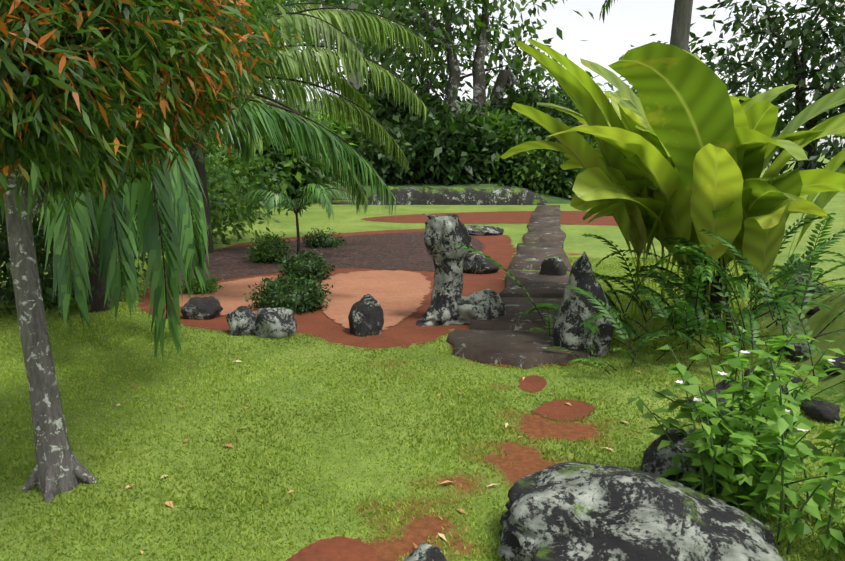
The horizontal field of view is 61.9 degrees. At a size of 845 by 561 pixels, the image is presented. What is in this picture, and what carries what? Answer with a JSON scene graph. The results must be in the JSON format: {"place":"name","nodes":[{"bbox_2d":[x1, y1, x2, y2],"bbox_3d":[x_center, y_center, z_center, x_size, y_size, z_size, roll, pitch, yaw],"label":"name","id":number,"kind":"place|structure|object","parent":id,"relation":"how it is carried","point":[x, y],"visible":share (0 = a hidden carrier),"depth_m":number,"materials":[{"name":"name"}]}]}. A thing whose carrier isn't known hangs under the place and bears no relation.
{"place":"outdoors","nodes":[
{"label":"outdoors","id":0,"kind":"place"},
{"bbox_2d":[178,271,223,294],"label":"island shrub","id":1,"kind":"object","parent":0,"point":[209,284],"depth_m":8.82,"materials":[{"name":"green plant"}]},
{"bbox_2d":[237,179,365,258],"bbox_3d":[-1.897,-0.897,11.002,1.982,1.333,1.800,0,10,1],"label":"island tree","id":2,"kind":"object","parent":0,"point":[319,195],"depth_m":10.80,"materials":[{"name":"green plant"}]},
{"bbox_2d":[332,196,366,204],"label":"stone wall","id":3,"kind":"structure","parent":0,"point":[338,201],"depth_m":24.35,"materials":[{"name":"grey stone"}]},
{"bbox_2d":[0,248,844,560],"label":"lawn","id":4,"kind":"structure","parent":0,"point":[526,460],"depth_m":4.31,"materials":[{"name":"green plant"}]},
{"bbox_2d":[0,181,195,317],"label":"bush","id":5,"kind":"object","parent":4,"relation":"on","point":[46,283],"visible":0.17,"depth_m":7.72,"materials":[{"name":"green plant"}]},
{"bbox_2d":[0,0,315,502],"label":"tree","id":6,"kind":"object","parent":4,"relation":"on","point":[111,88],"depth_m":3.14,"materials":[{"name":"green plant"}]},
{"bbox_2d":[37,93,395,359],"bbox_3d":[-3.455,-1.318,7.553,6.292,3.491,5.712,0,10,1],"label":"palm","id":7,"kind":"object","parent":4,"relation":"on","point":[172,195],"depth_m":6.08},
{"bbox_2d":[243,231,294,263],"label":"island shrub","id":8,"kind":"object","parent":4,"relation":"on","point":[283,244],"depth_m":11.29,"materials":[{"name":"green plant"}]},
{"bbox_2d":[243,268,332,312],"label":"island shrub","id":9,"kind":"object","parent":4,"relation":"on","point":[317,295],"depth_m":7.82,"materials":[{"name":"green plant"}]},
{"bbox_2d":[277,248,335,281],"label":"island shrub","id":10,"kind":"object","parent":4,"relation":"on","point":[323,272],"depth_m":9.70,"materials":[{"name":"green plant"}]},
{"bbox_2d":[136,228,516,350],"bbox_3d":[-1.123,-0.317,11.512,5.973,0.001,10.886,0,10,1],"label":"soil bed","id":11,"kind":"object","parent":4,"relation":"on","point":[406,331],"visible":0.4,"depth_m":7.55,"materials":[{"name":"brown soil"}]},
{"bbox_2d":[180,296,222,319],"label":"rock","id":12,"kind":"object","parent":11,"relation":"on","point":[204,308],"visible":0.85,"depth_m":7.45,"materials":[{"name":"grey stone"}]},
{"bbox_2d":[171,276,290,314],"bbox_3d":[-2.280,0.152,8.858,1.723,0.001,2.730,0,10,1],"label":"sand patch","id":13,"kind":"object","parent":11,"relation":"on","point":[230,296],"visible":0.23,"depth_m":8.74,"materials":[{"name":"sand"}]},
{"bbox_2d":[226,306,256,335],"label":"rock","id":14,"kind":"object","parent":11,"relation":"on","point":[241,320],"visible":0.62,"depth_m":6.80,"materials":[{"name":"grey stone"}]},
{"bbox_2d":[252,308,297,338],"bbox_3d":[-1.445,0.407,6.804,0.448,0.314,0.348,0,10,1],"label":"rock","id":15,"kind":"object","parent":11,"relation":"on","point":[275,323],"visible":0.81,"depth_m":6.70,"materials":[{"name":"grey stone"}]},
{"bbox_2d":[139,232,483,288],"bbox_3d":[-1.480,-0.498,12.492,6.759,0.001,5.526,-4,11,-20],"label":"gravel bed","id":16,"kind":"object","parent":11,"relation":"on","point":[397,251],"visible":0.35,"depth_m":12.00,"materials":[{"name":"brown gravel"}]},
{"bbox_2d":[348,294,383,336],"bbox_3d":[-0.548,0.342,6.875,0.316,0.439,0.287,-6,12,-31],"label":"rock","id":17,"kind":"object","parent":11,"relation":"on","point":[366,316],"visible":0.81,"depth_m":6.78,"materials":[{"name":"grey stone"}]},
{"bbox_2d":[320,270,432,329],"bbox_3d":[-0.643,0.178,8.717,1.667,0.001,3.909,0,10,1],"label":"sand patch","id":18,"kind":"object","parent":11,"relation":"on","point":[398,295],"visible":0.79,"depth_m":8.87,"materials":[{"name":"sand"}]},
{"bbox_2d":[416,214,471,326],"bbox_3d":[0.278,-0.142,7.490,1.061,1.148,1.104,0,10,1],"label":"stone","id":19,"kind":"object","parent":11,"relation":"on","point":[443,234],"visible":0.98,"depth_m":7.19,"materials":[{"name":"grey stone"}]},
{"bbox_2d":[463,251,499,273],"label":"rock","id":20,"kind":"object","parent":11,"relation":"on","point":[474,263],"visible":0.71,"depth_m":10.29,"materials":[{"name":"grey stone"}]},
{"bbox_2d":[466,225,503,235],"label":"rock","id":21,"kind":"object","parent":11,"relation":"on","point":[477,230],"visible":0.75,"depth_m":15.14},
{"bbox_2d":[286,536,376,560],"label":"dirt patch","id":22,"kind":"object","parent":4,"relation":"on","point":[340,548],"visible":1,"depth_m":3.10,"materials":[{"name":"red soil"}]},
{"bbox_2d":[112,360,641,553],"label":"fallen leaves","id":23,"kind":"object","parent":4,"relation":"on","point":[231,445],"visible":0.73,"depth_m":3.74,"materials":[{"name":"brown plant"}]},
{"bbox_2d":[403,542,446,560],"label":"rock","id":24,"kind":"object","parent":4,"relation":"on","point":[423,551],"visible":1,"depth_m":2.86,"materials":[{"name":"grey stone"}]},
{"bbox_2d":[447,280,576,367],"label":"dirt ground","id":25,"kind":"structure","parent":4,"relation":"on","point":[499,287],"depth_m":7.07,"materials":[{"name":"brown soil"}]},
{"bbox_2d":[456,289,505,323],"bbox_3d":[0.617,0.284,7.325,0.434,0.378,0.523,6,12,32],"label":"rock","id":26,"kind":"object","parent":25,"relation":"on","point":[486,304],"visible":0.75,"depth_m":7.22,"materials":[{"name":"grey stone"}]},
{"bbox_2d":[539,256,566,275],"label":"stone","id":27,"kind":"object","parent":25,"relation":"on","point":[555,266],"visible":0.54,"depth_m":9.77,"materials":[{"name":"grey stone"}]},
{"bbox_2d":[553,251,612,356],"bbox_3d":[1.404,0.244,6.125,0.516,1.026,0.337,0,10,1],"label":"standing stone","id":28,"kind":"object","parent":25,"relation":"on","point":[576,309],"visible":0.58,"depth_m":6.01,"materials":[{"name":"grey stone"}]},
{"bbox_2d":[517,375,546,391],"bbox_3d":[0.833,0.785,5.379,0.284,0.001,0.472,0,10,1],"label":"dirt patch","id":29,"kind":"object","parent":4,"relation":"on","point":[533,383],"visible":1,"depth_m":5.37,"materials":[{"name":"red soil"}]},
{"bbox_2d":[531,399,596,420],"bbox_3d":[0.979,0.884,4.825,0.524,0.001,0.442,-6,12,-32],"label":"dirt patch","id":30,"kind":"object","parent":4,"relation":"on","point":[558,409],"visible":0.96,"depth_m":4.81,"materials":[{"name":"red soil"}]},
{"bbox_2d":[528,314,733,374],"bbox_3d":[1.789,0.524,6.078,1.712,0.370,1.417,0,10,1],"label":"fern","id":31,"kind":"object","parent":4,"relation":"on","point":[593,346],"depth_m":5.75,"materials":[{"name":"green plant"}]},
{"bbox_2d":[497,461,787,560],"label":"boulder","id":32,"kind":"object","parent":4,"relation":"on","point":[573,511],"visible":1,"depth_m":2.89,"materials":[{"name":"grey stone"}]},
{"bbox_2d":[453,229,844,375],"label":"fern","id":33,"kind":"object","parent":4,"relation":"on","point":[787,294],"depth_m":5.75,"materials":[{"name":"green plant"}]},
{"bbox_2d":[527,271,797,354],"bbox_3d":[2.183,0.234,6.331,2.439,0.632,2.003,0,10,1],"label":"fern","id":34,"kind":"object","parent":4,"relation":"on","point":[693,318],"depth_m":5.98,"materials":[{"name":"green plant"}]},
{"bbox_2d":[640,428,702,489],"bbox_3d":[1.354,0.945,3.748,0.373,0.341,0.361,0,10,1],"label":"boulder","id":35,"kind":"object","parent":4,"relation":"on","point":[656,461],"visible":0.48,"depth_m":3.63,"materials":[{"name":"grey stone"}]},
{"bbox_2d":[500,38,844,344],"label":"leaf plant","id":36,"kind":"object","parent":4,"relation":"on","point":[688,147],"depth_m":6.22,"materials":[{"name":"green plant"}]},
{"bbox_2d":[660,422,704,454],"bbox_3d":[1.494,0.937,4.048,0.301,0.226,0.234,0,10,1],"label":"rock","id":37,"kind":"object","parent":4,"relation":"on","point":[689,429],"visible":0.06,"depth_m":4.03,"materials":[{"name":"grey stone"}]},
{"bbox_2d":[686,389,740,421],"bbox_3d":[1.952,0.838,4.672,0.376,0.200,0.336,0,10,1],"label":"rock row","id":38,"kind":"object","parent":4,"relation":"on","point":[719,391],"visible":0.15,"depth_m":4.61,"materials":[{"name":"grey stone"}]},
{"bbox_2d":[626,326,844,554],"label":"leafy plant","id":39,"kind":"object","parent":4,"relation":"on","point":[753,488],"depth_m":3.37,"materials":[{"name":"green plant"}]},
{"bbox_2d":[676,350,834,431],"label":"flowers","id":40,"kind":"object","parent":39,"relation":"attached to","point":[700,399],"visible":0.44,"depth_m":3.60,"materials":[{"name":"white plant"}]},
{"bbox_2d":[709,379,762,415],"bbox_3d":[2.175,0.793,4.831,0.402,0.234,0.357,0,10,1],"label":"rock","id":41,"kind":"object","parent":4,"relation":"on","point":[722,384],"visible":0.08,"depth_m":4.82,"materials":[{"name":"grey stone"}]},
{"bbox_2d":[743,360,794,394],"bbox_3d":[2.556,0.716,5.230,0.306,0.245,0.376,-8,13,-38],"label":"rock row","id":42,"kind":"object","parent":4,"relation":"on","point":[746,373],"visible":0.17,"depth_m":5.21,"materials":[{"name":"grey stone"}]},
{"bbox_2d":[721,339,844,456],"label":"leafy plant","id":43,"kind":"object","parent":4,"relation":"on","point":[790,387],"depth_m":4.38,"materials":[{"name":"green plant"}]},
{"bbox_2d":[771,333,812,362],"bbox_3d":[3.210,0.568,6.074,0.306,0.239,0.421,0,10,1],"label":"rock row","id":44,"kind":"object","parent":4,"relation":"on","point":[799,350],"visible":0.33,"depth_m":5.96,"materials":[{"name":"grey stone"}]},
{"bbox_2d":[741,289,844,398],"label":"moss bank mound","id":45,"kind":"object","parent":4,"relation":"on","point":[819,321],"visible":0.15,"depth_m":6.21,"materials":[{"name":"green plant"}]},
{"bbox_2d":[595,213,844,334],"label":"fern","id":46,"kind":"object","parent":45,"relation":"on","point":[816,259],"depth_m":6.45,"materials":[{"name":"green plant"}]},
{"bbox_2d":[786,373,803,390],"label":"rock","id":47,"kind":"object","parent":4,"relation":"on","point":[796,379],"visible":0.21,"depth_m":5.21,"materials":[{"name":"grey stone"}]},
{"bbox_2d":[781,258,811,284],"bbox_3d":[5.040,-0.105,9.490,0.359,0.383,0.331,8,13,39],"label":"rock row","id":48,"kind":"object","parent":4,"relation":"on","point":[798,279],"visible":0.1,"depth_m":9.39,"materials":[{"name":"grey stone"}]},
{"bbox_2d":[791,280,828,293],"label":"rock","id":49,"kind":"object","parent":4,"relation":"on","point":[824,286],"visible":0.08,"depth_m":7.82,"materials":[{"name":"grey stone"}]},
{"bbox_2d":[806,306,819,317],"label":"rock","id":50,"kind":"object","parent":4,"relation":"on","point":[813,311],"visible":0.04,"depth_m":6.56,"materials":[{"name":"black stone"}]},
{"bbox_2d":[800,398,839,423],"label":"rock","id":51,"kind":"object","parent":4,"relation":"on","point":[824,411],"visible":0.83,"depth_m":4.60,"materials":[{"name":"grey stone"}]},
{"bbox_2d":[807,286,833,292],"bbox_3d":[4.167,0.263,7.423,0.362,0.391,0.348,0,10,1],"label":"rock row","id":52,"kind":"object","parent":4,"relation":"on","point":[812,291],"visible":0.02,"depth_m":7.37,"materials":[{"name":"grey stone"}]},
{"bbox_2d":[813,426,844,558],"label":"leafy shrub","id":53,"kind":"object","parent":4,"relation":"on","point":[826,540],"depth_m":3.04,"materials":[{"name":"green plant"}]},
{"bbox_2d":[822,351,844,375],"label":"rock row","id":54,"kind":"object","parent":4,"relation":"on","point":[839,359],"visible":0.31,"depth_m":5.38,"materials":[{"name":"grey stone"}]},
{"bbox_2d":[0,155,844,276],"bbox_3d":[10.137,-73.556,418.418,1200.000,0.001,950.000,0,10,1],"label":"lawn","id":55,"kind":"structure","parent":0,"point":[347,219],"depth_m":17.03,"materials":[{"name":"green plant"}]},
{"bbox_2d":[4,106,274,212],"bbox_3d":[-9.798,-3.934,22.668,10.916,7.343,8.868,0,10,1],"label":"tree","id":56,"kind":"object","parent":55,"relation":"on","point":[222,149],"depth_m":21.31,"materials":[{"name":"green plant"}]},
{"bbox_2d":[36,151,287,250],"bbox_3d":[-5.201,-1.378,13.919,5.225,3.204,5.339,0,10,1],"label":"bush","id":57,"kind":"object","parent":55,"relation":"on","point":[218,210],"visible":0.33,"depth_m":13.80,"materials":[{"name":"green plant"}]},
{"bbox_2d":[136,126,310,221],"bbox_3d":[-6.312,-2.380,19.070,6.280,4.366,6.312,-6,12,-32],"label":"bush","id":58,"kind":"object","parent":55,"relation":"on","point":[259,177],"visible":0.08,"depth_m":18.73,"materials":[{"name":"green plant"}]},
{"bbox_2d":[204,108,340,205],"bbox_3d":[-6.545,-4.184,24.803,7.637,4.878,7.899,0,10,1],"label":"bush","id":59,"kind":"object","parent":55,"relation":"on","point":[295,166],"visible":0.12,"depth_m":23.15,"materials":[{"name":"green plant"}]},
{"bbox_2d":[206,94,345,204],"bbox_3d":[-5.857,-4.175,24.981,6.212,4.946,6.188,0,10,1],"label":"terrace shrub","id":60,"kind":"object","parent":55,"relation":"on","point":[304,182],"visible":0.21,"depth_m":23.70,"materials":[{"name":"green plant"}]},
{"bbox_2d":[263,93,318,116],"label":"bush","id":61,"kind":"object","parent":55,"relation":"on","point":[293,106],"visible":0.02,"depth_m":33.96,"materials":[{"name":"green plant"}]},
{"bbox_2d":[184,2,432,253],"bbox_3d":[-3.622,-2.619,12.110,7.595,4.438,6.304,0,10,1],"label":"arching palm","id":62,"kind":"object","parent":55,"relation":"on","point":[330,35],"depth_m":11.86,"materials":[{"name":"green plant"}]},
{"bbox_2d":[296,227,346,247],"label":"island shrub","id":63,"kind":"object","parent":55,"relation":"on","point":[312,237],"depth_m":13.16,"materials":[{"name":"green plant"}]},
{"bbox_2d":[345,115,444,184],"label":"terrace shrub","id":64,"kind":"object","parent":55,"relation":"on","point":[382,163],"visible":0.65,"depth_m":25.86,"materials":[{"name":"green plant"}]},
{"bbox_2d":[393,101,510,184],"bbox_3d":[1.085,-4.837,27.530,5.263,4.303,5.202,9,14,42],"label":"terrace shrub","id":65,"kind":"object","parent":55,"relation":"on","point":[455,137],"visible":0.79,"depth_m":26.05,"materials":[{"name":"green plant"}]},
{"bbox_2d":[363,186,546,204],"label":"garden wall","id":66,"kind":"structure","parent":55,"relation":"on","point":[410,195],"depth_m":24.16,"materials":[{"name":"grey stone"}]},
{"bbox_2d":[361,211,617,225],"bbox_3d":[2.917,-1.749,19.464,9.521,0.001,4.921,0,10,1],"label":"dirt band","id":67,"kind":"object","parent":55,"relation":"on","point":[523,217],"visible":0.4,"depth_m":19.09,"materials":[{"name":"red soil"}]},
{"bbox_2d":[468,97,550,183],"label":"terrace shrub","id":68,"kind":"object","parent":55,"relation":"on","point":[506,125],"visible":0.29,"depth_m":26.73,"materials":[{"name":"green plant"}]},
{"bbox_2d":[451,71,582,133],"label":"terrace shrub","id":69,"kind":"object","parent":55,"relation":"on","point":[506,100],"visible":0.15,"depth_m":30.79,"materials":[{"name":"green plant"}]},
{"bbox_2d":[446,205,590,369],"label":"stone path slabs","id":70,"kind":"structure","parent":55,"relation":"on","point":[509,338],"depth_m":7.26,"materials":[{"name":"grey stone"}]},
{"bbox_2d":[477,106,590,187],"bbox_3d":[4.102,-4.987,29.551,7.737,4.634,7.487,-9,13,-40],"label":"bush","id":71,"kind":"object","parent":55,"relation":"on","point":[516,140],"depth_m":26.48,"materials":[{"name":"green plant"}]},
{"bbox_2d":[519,96,600,139],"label":"bush","id":72,"kind":"object","parent":55,"relation":"on","point":[571,119],"depth_m":30.91,"materials":[{"name":"green plant"}]},
{"bbox_2d":[539,82,614,134],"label":"terrace shrub","id":73,"kind":"object","parent":55,"relation":"on","point":[564,104],"visible":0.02,"depth_m":32.53,"materials":[{"name":"green plant"}]},
{"bbox_2d":[583,134,596,143],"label":"terrace shrub","id":74,"kind":"object","parent":55,"relation":"on","point":[585,138],"visible":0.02,"depth_m":27.87,"materials":[{"name":"green plant"}]},
{"bbox_2d":[599,0,692,50],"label":"palm","id":75,"kind":"object","parent":55,"relation":"on","point":[681,25],"depth_m":26.77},
{"bbox_2d":[619,34,800,134],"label":"tree","id":76,"kind":"object","parent":55,"relation":"on","point":[729,54],"depth_m":64.59,"materials":[{"name":"green plant"}]},
{"bbox_2d":[688,0,844,174],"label":"tree","id":77,"kind":"object","parent":55,"relation":"on","point":[816,39],"depth_m":37.71,"materials":[{"name":"green plant"}]},
{"bbox_2d":[277,100,573,203],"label":"hill terrain","id":78,"kind":"structure","parent":0,"point":[553,199],"depth_m":25.80,"materials":[{"name":"green plant"}]},
{"bbox_2d":[258,58,328,101],"bbox_3d":[-13.609,-10.354,36.443,17.061,8.992,14.290,0,10,1],"label":"tree","id":79,"kind":"object","parent":78,"relation":"on","point":[279,89],"depth_m":38.57,"materials":[{"name":"green plant"}]},
{"bbox_2d":[253,0,423,108],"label":"tree","id":80,"kind":"object","parent":78,"relation":"on","point":[332,1],"depth_m":49.43,"materials":[{"name":"green plant"}]},
{"bbox_2d":[323,121,364,182],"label":"terrace shrub","id":81,"kind":"object","parent":78,"relation":"on","point":[342,132],"visible":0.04,"depth_m":26.34,"materials":[{"name":"green plant"}]},
{"bbox_2d":[306,103,387,146],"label":"terrace shrub","id":82,"kind":"object","parent":78,"relation":"on","point":[332,120],"visible":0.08,"depth_m":28.33,"materials":[{"name":"green plant"}]},
{"bbox_2d":[347,0,363,90],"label":"pale tree","id":83,"kind":"object","parent":78,"relation":"on","point":[355,85],"visible":0.17,"depth_m":37.99,"materials":[{"name":"plant"}]},
{"bbox_2d":[331,116,399,177],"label":"terrace shrub","id":84,"kind":"object","parent":78,"relation":"on","point":[358,130],"visible":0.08,"depth_m":27.24,"materials":[{"name":"green plant"}]},
{"bbox_2d":[317,72,469,130],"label":"terrace shrub","id":85,"kind":"object","parent":78,"relation":"on","point":[384,108],"visible":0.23,"depth_m":29.40,"materials":[{"name":"green plant"}]},
{"bbox_2d":[390,118,444,181],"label":"terrace shrub","id":86,"kind":"object","parent":78,"relation":"on","point":[411,152],"depth_m":26.53,"materials":[{"name":"green plant"}]},
{"bbox_2d":[315,3,557,108],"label":"hill tree","id":87,"kind":"object","parent":78,"relation":"on","point":[519,56],"depth_m":72.76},
{"bbox_2d":[289,0,593,114],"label":"tree","id":88,"kind":"object","parent":78,"relation":"on","point":[372,6],"depth_m":31.24,"materials":[{"name":"green plant"}]},
{"bbox_2d":[424,93,466,114],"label":"terrace shrub","id":89,"kind":"object","parent":78,"relation":"on","point":[440,101],"depth_m":32.76,"materials":[{"name":"green plant"}]},
{"bbox_2d":[439,104,513,181],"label":"terrace shrub","id":90,"kind":"object","parent":78,"relation":"on","point":[475,114],"depth_m":27.43,"materials":[{"name":"green plant"}]},
{"bbox_2d":[481,102,579,186],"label":"terrace shrub","id":91,"kind":"object","parent":78,"relation":"on","point":[523,120],"visible":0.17,"depth_m":26.89,"materials":[{"name":"green plant"}]},
{"bbox_2d":[482,132,597,197],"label":"terrace shrub","id":92,"kind":"object","parent":78,"relation":"on","point":[527,169],"visible":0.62,"depth_m":26.06,"materials":[{"name":"green plant"}]},
{"bbox_2d":[467,40,638,113],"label":"tree","id":93,"kind":"object","parent":78,"relation":"on","point":[566,94],"depth_m":44.11,"materials":[{"name":"green plant"}]},
{"bbox_2d":[526,132,596,197],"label":"terrace shrub","id":94,"kind":"object","parent":78,"relation":"on","point":[564,182],"visible":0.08,"depth_m":26.21,"materials":[{"name":"green plant"}]},
{"bbox_2d":[260,0,844,154],"label":"sky","id":95,"kind":"structure","parent":0,"point":[627,23],"materials":[{"name":"white"}]}
]}

